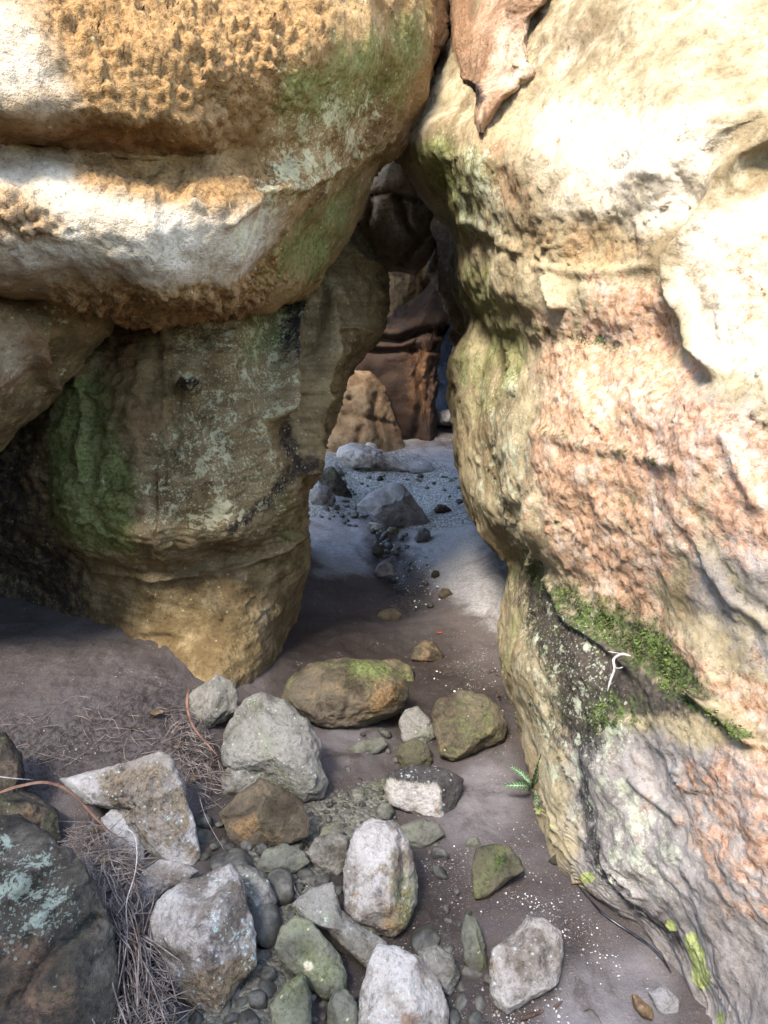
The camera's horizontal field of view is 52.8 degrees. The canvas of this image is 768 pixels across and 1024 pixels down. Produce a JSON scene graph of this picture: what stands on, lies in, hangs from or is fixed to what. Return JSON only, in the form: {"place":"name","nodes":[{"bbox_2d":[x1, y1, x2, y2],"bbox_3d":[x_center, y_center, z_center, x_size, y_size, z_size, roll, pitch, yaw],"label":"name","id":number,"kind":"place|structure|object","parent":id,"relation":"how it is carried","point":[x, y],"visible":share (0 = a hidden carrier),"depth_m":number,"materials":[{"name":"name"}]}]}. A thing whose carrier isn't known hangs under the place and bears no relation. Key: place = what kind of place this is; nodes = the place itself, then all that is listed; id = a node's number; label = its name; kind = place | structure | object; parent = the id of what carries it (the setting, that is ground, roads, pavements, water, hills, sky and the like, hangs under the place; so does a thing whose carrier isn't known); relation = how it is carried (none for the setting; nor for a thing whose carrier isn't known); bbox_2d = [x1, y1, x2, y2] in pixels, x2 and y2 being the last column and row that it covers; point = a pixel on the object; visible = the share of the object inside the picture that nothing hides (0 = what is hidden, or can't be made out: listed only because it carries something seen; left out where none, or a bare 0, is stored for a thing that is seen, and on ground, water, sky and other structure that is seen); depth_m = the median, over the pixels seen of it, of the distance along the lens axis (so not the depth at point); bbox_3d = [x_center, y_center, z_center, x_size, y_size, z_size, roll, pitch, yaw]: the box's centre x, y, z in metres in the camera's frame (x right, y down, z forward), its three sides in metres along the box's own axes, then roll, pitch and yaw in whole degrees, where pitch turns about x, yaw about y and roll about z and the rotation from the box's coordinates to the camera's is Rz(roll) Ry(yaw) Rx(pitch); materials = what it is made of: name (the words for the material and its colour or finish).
{"place":"outdoors","nodes":[
{"label":"outdoors","id":0,"kind":"place"},
{"bbox_2d":[0,425,711,1023],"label":"ground","id":1,"kind":"structure","parent":0,"point":[50,659],"depth_m":2.83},
{"bbox_2d":[0,732,61,843],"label":"boulder","id":2,"kind":"object","parent":1,"relation":"on","point":[31,807],"visible":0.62,"depth_m":2.33,"materials":[{"name":"stone"}]},
{"bbox_2d":[0,781,114,835],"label":"reed blade","id":3,"kind":"object","parent":2,"relation":"on","point":[78,799],"visible":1,"depth_m":2.09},
{"bbox_2d":[0,298,115,451],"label":"rock shoulder","id":4,"kind":"object","parent":1,"relation":"on","point":[47,350],"visible":0.81,"depth_m":2.66,"materials":[{"name":"stone"}]},
{"bbox_2d":[0,0,449,333],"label":"overhanging boulder","id":5,"kind":"object","parent":4,"relation":"on","point":[167,164],"visible":0.99,"depth_m":2.26,"materials":[{"name":"stone"}]},
{"bbox_2d":[0,813,121,1023],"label":"boulder","id":6,"kind":"object","parent":1,"relation":"on","point":[58,959],"visible":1,"depth_m":1.69,"materials":[{"name":"stone"}]},
{"bbox_2d":[101,809,145,863],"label":"stone","id":7,"kind":"object","parent":1,"relation":"on","point":[112,817],"visible":0.45,"depth_m":2.29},
{"bbox_2d":[59,751,200,864],"bbox_3d":[-0.744,0.896,2.378,0.490,0.309,0.207,7,17,25],"label":"boulder","id":8,"kind":"object","parent":1,"relation":"on","point":[150,789],"visible":0.94,"depth_m":2.30,"materials":[{"name":"stone"}]},
{"bbox_2d":[0,694,329,1023],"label":"dry straw","id":9,"kind":"object","parent":1,"relation":"on","point":[146,997],"visible":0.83,"depth_m":1.98,"materials":[{"name":"plant"}]},
{"bbox_2d":[124,826,137,924],"bbox_3d":[-0.626,0.909,1.924,0.033,0.176,0.178,-4,16,-15],"label":"twig","id":10,"kind":"object","parent":9,"relation":"on","point":[134,872],"visible":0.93,"depth_m":1.91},
{"bbox_2d":[186,687,217,755],"bbox_3d":[-0.635,0.715,2.630,0.041,0.143,0.247,-10,18,-33],"label":"reed blade","id":11,"kind":"object","parent":9,"relation":"on","point":[191,722],"visible":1,"depth_m":2.63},
{"bbox_2d":[132,859,198,911],"bbox_3d":[-0.604,1.026,2.139,0.181,0.110,0.075,-6,16,-22],"label":"slab","id":12,"kind":"object","parent":1,"relation":"on","point":[165,875],"depth_m":2.12,"materials":[{"name":"stone"}]},
{"bbox_2d":[0,225,390,687],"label":"rock block","id":13,"kind":"object","parent":1,"relation":"on","point":[158,486],"visible":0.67,"depth_m":3.24,"materials":[{"name":"stone"}]},
{"bbox_2d":[357,2,449,274],"bbox_3d":[0.201,-2.402,4.593,0.895,1.902,0.601,12,19,38],"label":"chockstone","id":14,"kind":"object","parent":13,"relation":"on","point":[394,220],"visible":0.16,"depth_m":4.70,"materials":[{"name":"stone"}]},
{"bbox_2d":[188,1011,203,1023],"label":"pebble","id":15,"kind":"object","parent":1,"relation":"on","point":[196,1017],"visible":1,"depth_m":1.78,"materials":[{"name":"stone"}]},
{"bbox_2d":[148,863,256,1013],"bbox_3d":[-0.439,1.050,1.901,0.240,0.282,0.295,-10,18,-33],"label":"boulder","id":16,"kind":"object","parent":1,"relation":"on","point":[203,930],"visible":0.93,"depth_m":1.84,"materials":[{"name":"stone"}]},
{"bbox_2d":[195,813,212,828],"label":"pebble","id":17,"kind":"object","parent":1,"relation":"on","point":[201,822],"visible":0.83,"depth_m":2.42,"materials":[{"name":"stone"}]},
{"bbox_2d":[197,828,213,843],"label":"pebble","id":18,"kind":"object","parent":1,"relation":"on","point":[205,835],"visible":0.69,"depth_m":2.37,"materials":[{"name":"stone"}]},
{"bbox_2d":[199,851,211,861],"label":"pebble","id":19,"kind":"object","parent":1,"relation":"on","point":[206,855],"visible":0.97,"depth_m":2.27,"materials":[{"name":"stone"}]},
{"bbox_2d":[209,843,218,851],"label":"pebble","id":20,"kind":"object","parent":1,"relation":"on","point":[213,847],"visible":1,"depth_m":2.31,"materials":[{"name":"stone"}]},
{"bbox_2d":[189,674,238,728],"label":"boulder","id":21,"kind":"object","parent":1,"relation":"on","point":[214,700],"visible":0.85,"depth_m":2.86,"materials":[{"name":"grey stone"}]},
{"bbox_2d":[215,1001,231,1015],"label":"pebble","id":22,"kind":"object","parent":1,"relation":"on","point":[227,1009],"visible":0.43,"depth_m":1.80,"materials":[{"name":"stone"}]},
{"bbox_2d":[223,1012,239,1023],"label":"cobble","id":23,"kind":"object","parent":1,"relation":"on","point":[231,1018],"visible":0.98,"depth_m":1.77,"materials":[{"name":"stone"}]},
{"bbox_2d":[210,848,255,869],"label":"cobble","id":24,"kind":"object","parent":1,"relation":"on","point":[234,856],"visible":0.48,"depth_m":2.22,"materials":[{"name":"stone"}]},
{"bbox_2d":[230,988,240,1002],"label":"cobble","id":25,"kind":"object","parent":1,"relation":"on","point":[235,996],"visible":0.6,"depth_m":1.83,"materials":[{"name":"stone"}]},
{"bbox_2d":[220,767,258,795],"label":"stone","id":26,"kind":"object","parent":1,"relation":"on","point":[238,781],"visible":0.5,"depth_m":2.57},
{"bbox_2d":[234,996,247,1007],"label":"pebble","id":27,"kind":"object","parent":1,"relation":"on","point":[240,1001],"visible":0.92,"depth_m":1.82,"materials":[{"name":"stone"}]},
{"bbox_2d":[240,841,252,849],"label":"cobble","id":28,"kind":"object","parent":1,"relation":"on","point":[246,845],"visible":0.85,"depth_m":2.32,"materials":[{"name":"stone"}]},
{"bbox_2d":[237,1008,259,1023],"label":"pebble","id":29,"kind":"object","parent":1,"relation":"on","point":[243,1016],"visible":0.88,"depth_m":1.77,"materials":[{"name":"stone"}]},
{"bbox_2d":[247,1013,258,1023],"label":"cobble","id":30,"kind":"object","parent":1,"relation":"on","point":[252,1018],"visible":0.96,"depth_m":1.76,"materials":[{"name":"stone"}]},
{"bbox_2d":[235,864,276,910],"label":"boulder","id":31,"kind":"object","parent":1,"relation":"on","point":[258,887],"visible":0.46,"depth_m":2.06,"materials":[{"name":"grey stone"}]},
{"bbox_2d":[248,989,267,1009],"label":"cobble","id":32,"kind":"object","parent":1,"relation":"on","point":[257,999],"visible":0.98,"depth_m":1.81,"materials":[{"name":"stone"}]},
{"bbox_2d":[254,842,267,856],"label":"cobble","id":33,"kind":"object","parent":1,"relation":"on","point":[260,848],"visible":0.73,"depth_m":2.31,"materials":[{"name":"stone"}]},
{"bbox_2d":[257,949,271,961],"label":"cobble","id":34,"kind":"object","parent":1,"relation":"on","point":[265,954],"visible":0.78,"depth_m":1.95,"materials":[{"name":"stone"}]},
{"bbox_2d":[219,778,310,847],"bbox_3d":[-0.368,0.939,2.400,0.288,0.197,0.176,0,15,0],"label":"boulder","id":35,"kind":"object","parent":1,"relation":"on","point":[259,810],"visible":0.93,"depth_m":2.35,"materials":[{"name":"brown stone"}]},
{"bbox_2d":[250,903,281,948],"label":"cobble","id":36,"kind":"object","parent":1,"relation":"on","point":[267,922],"visible":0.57,"depth_m":2.00,"materials":[{"name":"stone"}]},
{"bbox_2d":[258,980,276,998],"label":"pebble","id":37,"kind":"object","parent":1,"relation":"on","point":[269,988],"visible":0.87,"depth_m":1.84,"materials":[{"name":"stone"}]},
{"bbox_2d":[259,966,276,981],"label":"cobble","id":38,"kind":"object","parent":1,"relation":"on","point":[268,973],"visible":0.79,"depth_m":1.87,"materials":[{"name":"stone"}]},
{"bbox_2d":[221,692,328,802],"bbox_3d":[-0.366,0.808,2.667,0.386,0.342,0.261,3,15,10],"label":"boulder","id":39,"kind":"object","parent":1,"relation":"on","point":[272,739],"visible":0.86,"depth_m":2.57,"materials":[{"name":"grey stone"}]},
{"bbox_2d":[267,867,293,906],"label":"cobble","id":40,"kind":"object","parent":1,"relation":"on","point":[281,880],"visible":0.68,"depth_m":2.12,"materials":[{"name":"stone"}]},
{"bbox_2d":[256,843,309,874],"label":"stone","id":41,"kind":"object","parent":1,"relation":"on","point":[292,859],"visible":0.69,"depth_m":2.23,"materials":[{"name":"stone"}]},
{"bbox_2d":[269,972,311,1023],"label":"stone","id":42,"kind":"object","parent":1,"relation":"on","point":[291,1002],"visible":1,"depth_m":1.77,"materials":[{"name":"stone"}]},
{"bbox_2d":[294,882,304,893],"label":"pebble","id":43,"kind":"object","parent":1,"relation":"on","point":[299,886],"visible":0.81,"depth_m":2.17,"materials":[{"name":"stone"}]},
{"bbox_2d":[296,867,314,879],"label":"cobble","id":44,"kind":"object","parent":1,"relation":"on","point":[303,873],"visible":0.76,"depth_m":2.22,"materials":[{"name":"stone"}]},
{"bbox_2d":[274,915,346,1000],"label":"boulder","id":45,"kind":"object","parent":1,"relation":"on","point":[306,948],"visible":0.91,"depth_m":1.87,"materials":[{"name":"stone"}]},
{"bbox_2d":[309,484,335,505],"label":"boulder","id":46,"kind":"object","parent":1,"relation":"on","point":[319,494],"visible":0.99,"depth_m":6.05,"materials":[{"name":"stone"}]},
{"bbox_2d":[316,874,329,883],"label":"cobble","id":47,"kind":"object","parent":1,"relation":"on","point":[324,878],"visible":0.77,"depth_m":2.21,"materials":[{"name":"stone"}]},
{"bbox_2d":[307,832,349,875],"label":"stone","id":48,"kind":"object","parent":1,"relation":"on","point":[326,852],"visible":0.84,"depth_m":2.27,"materials":[{"name":"stone"}]},
{"bbox_2d":[319,823,344,835],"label":"stone","id":49,"kind":"object","parent":1,"relation":"on","point":[330,828],"visible":0.45,"depth_m":2.40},
{"bbox_2d":[319,466,351,497],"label":"boulder","id":50,"kind":"object","parent":1,"relation":"on","point":[332,479],"visible":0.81,"depth_m":6.43,"materials":[{"name":"stone"}]},
{"bbox_2d":[332,463,344,475],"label":"stone","id":51,"kind":"object","parent":1,"relation":"on","point":[339,470],"visible":0.54,"depth_m":7.06,"materials":[{"name":"stone"}]},
{"bbox_2d":[291,882,386,967],"bbox_3d":[-0.108,1.065,1.982,0.261,0.161,0.108,10,18,33],"label":"boulder","id":52,"kind":"object","parent":1,"relation":"on","point":[319,906],"visible":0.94,"depth_m":1.97,"materials":[{"name":"grey stone"}]},
{"bbox_2d":[327,989,358,1023],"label":"stone","id":53,"kind":"object","parent":1,"relation":"on","point":[342,1006],"visible":0.97,"depth_m":1.78,"materials":[{"name":"stone"}]},
{"bbox_2d":[281,657,409,728],"bbox_3d":[-0.153,0.718,3.090,0.511,0.307,0.327,0,15,0],"label":"boulder","id":54,"kind":"object","parent":1,"relation":"on","point":[345,692],"visible":0.9,"depth_m":2.96,"materials":[{"name":"brown stone"}]},
{"bbox_2d":[326,370,404,452],"bbox_3d":[-0.372,-0.936,8.011,1.209,1.082,0.599,0,15,0],"label":"rock footing","id":55,"kind":"object","parent":1,"relation":"on","point":[365,415],"visible":0.45,"depth_m":7.80,"materials":[{"name":"stone"}]},
{"bbox_2d":[347,737,387,754],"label":"stone","id":56,"kind":"object","parent":1,"relation":"on","point":[372,746],"visible":0.89,"depth_m":2.89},
{"bbox_2d":[336,443,408,471],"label":"boulder","id":57,"kind":"object","parent":1,"relation":"on","point":[357,456],"visible":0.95,"depth_m":7.18,"materials":[{"name":"stone"}]},
{"bbox_2d":[366,522,383,531],"bbox_3d":[-0.066,0.110,5.700,0.131,0.073,0.067,0,15,0],"label":"slab","id":58,"kind":"object","parent":1,"relation":"on","point":[375,526],"depth_m":5.68,"materials":[{"name":"stone"}]},
{"bbox_2d":[371,543,384,556],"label":"stone","id":59,"kind":"object","parent":1,"relation":"on","point":[377,549],"visible":1,"depth_m":5.13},
{"bbox_2d":[343,818,417,938],"bbox_3d":[-0.009,1.001,2.118,0.206,0.276,0.260,0,15,0],"label":"boulder","id":60,"kind":"object","parent":1,"relation":"on","point":[380,883],"visible":0.99,"depth_m":2.06,"materials":[{"name":"stone"}]},
{"bbox_2d":[377,727,391,738],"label":"pebble","id":61,"kind":"object","parent":1,"relation":"on","point":[384,733],"visible":0.94,"depth_m":3.00,"materials":[{"name":"stone"}]},
{"bbox_2d":[374,560,395,578],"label":"stone","id":62,"kind":"object","parent":1,"relation":"on","point":[384,569],"visible":1,"depth_m":4.73,"materials":[{"name":"stone"}]},
{"bbox_2d":[376,802,394,819],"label":"stone","id":63,"kind":"object","parent":1,"relation":"on","point":[385,811],"visible":0.98,"depth_m":2.54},
{"bbox_2d":[377,608,400,619],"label":"stone","id":64,"kind":"object","parent":1,"relation":"on","point":[391,614],"visible":0.89,"depth_m":4.18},
{"bbox_2d":[387,527,398,534],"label":"stone","id":65,"kind":"object","parent":1,"relation":"on","point":[392,530],"visible":1,"depth_m":5.62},
{"bbox_2d":[357,483,429,527],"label":"boulder","id":66,"kind":"object","parent":1,"relation":"on","point":[395,504],"visible":0.94,"depth_m":5.75,"materials":[{"name":"stone"}]},
{"bbox_2d":[382,658,413,680],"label":"stone","id":67,"kind":"object","parent":1,"relation":"on","point":[404,670],"visible":0.56,"depth_m":3.50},
{"bbox_2d":[355,282,449,440],"bbox_3d":[0.028,-1.528,8.444,1.528,2.195,0.915,0,15,0],"label":"rock pillar","id":68,"kind":"object","parent":1,"relation":"on","point":[400,361],"visible":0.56,"depth_m":8.06,"materials":[{"name":"stone"}]},
{"bbox_2d":[358,943,449,1023],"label":"boulder","id":69,"kind":"object","parent":1,"relation":"on","point":[400,985],"visible":1,"depth_m":1.78,"materials":[{"name":"stone"}]},
{"bbox_2d":[166,543,647,1023],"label":"shell grit","id":70,"kind":"object","parent":1,"relation":"on","point":[505,841],"visible":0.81,"depth_m":2.11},
{"bbox_2d":[520,1001,562,1020],"bbox_3d":[0.371,1.178,1.828,0.112,0.022,0.010,-5,16,-18],"label":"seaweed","id":71,"kind":"object","parent":70,"relation":"on","point":[531,1015],"visible":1,"depth_m":1.82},
{"bbox_2d":[395,739,432,766],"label":"stone","id":72,"kind":"object","parent":1,"relation":"on","point":[414,751],"visible":0.74,"depth_m":2.82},
{"bbox_2d":[399,706,434,742],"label":"rock","id":73,"kind":"object","parent":1,"relation":"on","point":[415,722],"depth_m":2.97,"materials":[{"name":"grey stone"}]},
{"bbox_2d":[408,460,433,473],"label":"boulder","id":74,"kind":"object","parent":1,"relation":"on","point":[419,466],"visible":0.84,"depth_m":7.15,"materials":[{"name":"stone"}]},
{"bbox_2d":[413,527,430,541],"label":"stone","id":75,"kind":"object","parent":1,"relation":"on","point":[422,534],"visible":1,"depth_m":5.41,"materials":[{"name":"stone"}]},
{"bbox_2d":[400,819,444,847],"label":"stone","id":76,"kind":"object","parent":1,"relation":"on","point":[420,833],"visible":0.82,"depth_m":2.42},
{"bbox_2d":[384,764,463,816],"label":"boulder","id":77,"kind":"object","parent":1,"relation":"on","point":[428,791],"visible":0.96,"depth_m":2.57,"materials":[{"name":"stone"}]},
{"bbox_2d":[410,924,440,954],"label":"cobble","id":78,"kind":"object","parent":1,"relation":"on","point":[424,936],"visible":0.76,"depth_m":2.00,"materials":[{"name":"stone"}]},
{"bbox_2d":[410,639,443,662],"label":"stone","id":79,"kind":"object","parent":1,"relation":"on","point":[425,651],"visible":0.85,"depth_m":3.66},
{"bbox_2d":[418,944,459,995],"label":"stone","id":80,"kind":"object","parent":1,"relation":"on","point":[439,962],"visible":0.75,"depth_m":1.89,"materials":[{"name":"stone"}]},
{"bbox_2d":[431,865,448,879],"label":"pebble","id":81,"kind":"object","parent":1,"relation":"on","point":[439,872],"visible":1,"depth_m":2.27,"materials":[{"name":"stone"}]},
{"bbox_2d":[432,847,448,859],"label":"pebble","id":82,"kind":"object","parent":1,"relation":"on","point":[439,853],"visible":1,"depth_m":2.34,"materials":[{"name":"stone"}]},
{"bbox_2d":[434,504,450,512],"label":"stone","id":83,"kind":"object","parent":1,"relation":"on","point":[439,508],"visible":1,"depth_m":5.92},
{"bbox_2d":[436,324,452,409],"bbox_3d":[0.980,-1.721,10.040,1.108,2.613,0.868,0,15,0],"label":"rock screen","id":84,"kind":"object","parent":1,"relation":"on","point":[446,351],"visible":0.07,"depth_m":9.63,"materials":[{"name":"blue stone"}]},
{"bbox_2d":[437,409,451,426],"bbox_3d":[0.894,-1.074,8.800,0.739,0.260,0.811,0,15,0],"label":"rock step","id":85,"kind":"object","parent":1,"relation":"on","point":[443,417],"visible":0.07,"depth_m":8.48,"materials":[{"name":"stone"}]},
{"bbox_2d":[438,588,452,597],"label":"stone","id":86,"kind":"object","parent":1,"relation":"on","point":[444,593],"visible":1,"depth_m":4.34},
{"bbox_2d":[427,214,465,349],"bbox_3d":[0.609,-0.752,5.324,0.680,2.876,2.176,0,15,0],"label":"rock rib","id":87,"kind":"object","parent":1,"relation":"on","point":[439,270],"visible":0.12,"depth_m":4.60,"materials":[{"name":"stone"}]},
{"bbox_2d":[443,944,454,953],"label":"cobble","id":88,"kind":"object","parent":1,"relation":"on","point":[449,948],"visible":0.56,"depth_m":2.01,"materials":[{"name":"stone"}]},
{"bbox_2d":[449,1007,459,1023],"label":"cobble","id":89,"kind":"object","parent":1,"relation":"on","point":[454,1016],"visible":0.54,"depth_m":1.81,"materials":[{"name":"stone"}]},
{"bbox_2d":[454,993,467,1010],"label":"cobble","id":90,"kind":"object","parent":1,"relation":"on","point":[461,1000],"visible":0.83,"depth_m":1.86,"materials":[{"name":"stone"}]},
{"bbox_2d":[431,689,507,761],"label":"boulder","id":91,"kind":"object","parent":1,"relation":"on","point":[465,723],"visible":1,"depth_m":2.83,"materials":[{"name":"brown stone"}]},
{"bbox_2d":[461,965,481,978],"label":"cobble","id":92,"kind":"object","parent":1,"relation":"on","point":[468,972],"visible":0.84,"depth_m":1.92,"materials":[{"name":"stone"}]},
{"bbox_2d":[465,836,480,847],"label":"stone","id":93,"kind":"object","parent":1,"relation":"on","point":[473,842],"visible":1,"depth_m":2.37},
{"bbox_2d":[460,914,486,972],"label":"stone","id":94,"kind":"object","parent":1,"relation":"on","point":[473,946],"visible":0.95,"depth_m":1.95,"materials":[{"name":"stone"}]},
{"bbox_2d":[468,1011,482,1023],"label":"cobble","id":95,"kind":"object","parent":1,"relation":"on","point":[475,1017],"visible":1,"depth_m":1.82,"materials":[{"name":"stone"}]},
{"bbox_2d":[475,994,483,1010],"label":"cobble","id":96,"kind":"object","parent":1,"relation":"on","point":[479,1001],"visible":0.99,"depth_m":1.86,"materials":[{"name":"stone"}]},
{"bbox_2d":[471,844,524,899],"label":"boulder","id":97,"kind":"object","parent":1,"relation":"on","point":[495,867],"visible":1,"depth_m":2.19,"materials":[{"name":"stone"}]},
{"bbox_2d":[504,755,540,805],"bbox_3d":[0.465,0.854,2.535,0.177,0.182,0.107,13,20,41],"label":"fern","id":98,"kind":"object","parent":1,"relation":"on","point":[527,784],"visible":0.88,"depth_m":2.54,"materials":[{"name":"green plant"}]},
{"bbox_2d":[489,916,563,1014],"bbox_3d":[0.347,1.104,1.884,0.221,0.171,0.142,-8,17,-27],"label":"boulder","id":99,"kind":"object","parent":1,"relation":"on","point":[526,960],"visible":1,"depth_m":1.85,"materials":[{"name":"stone"}]},
{"bbox_2d":[394,0,767,1023],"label":"rock wall","id":100,"kind":"structure","parent":1,"relation":"on","point":[588,180],"depth_m":2.14,"materials":[{"name":"stone"}]},
{"bbox_2d":[607,651,630,690],"bbox_3d":[0.617,0.414,2.032,0.056,0.088,0.084,3,15,13],"label":"sprig","id":101,"kind":"object","parent":100,"relation":"attached to","point":[614,666],"visible":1,"depth_m":2.02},
{"bbox_2d":[577,884,670,972],"bbox_3d":[0.622,1.093,2.056,0.040,0.026,0.351,-9,17,-30],"label":"root","id":102,"kind":"object","parent":1,"relation":"on","point":[657,953],"visible":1,"depth_m":2.03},
{"bbox_2d":[632,994,653,1019],"bbox_3d":[0.604,1.163,1.808,0.039,0.024,0.071,0,15,0],"label":"dry leaf","id":103,"kind":"object","parent":1,"relation":"on","point":[643,1008],"visible":1,"depth_m":1.81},
{"bbox_2d":[648,985,679,1013],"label":"stone","id":104,"kind":"object","parent":1,"relation":"on","point":[665,999],"visible":1,"depth_m":1.82,"materials":[{"name":"stone"}]},
{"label":"cliff face","id":105,"kind":"object","parent":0,"visible":0},
{"bbox_2d":[387,263,430,316],"bbox_3d":[0.370,-2.593,8.910,0.814,1.052,0.734,0,15,0],"label":"rock ledge","id":106,"kind":"object","parent":105,"relation":"attached to","point":[404,288],"visible":0.2,"depth_m":8.62,"materials":[{"name":"stone"}]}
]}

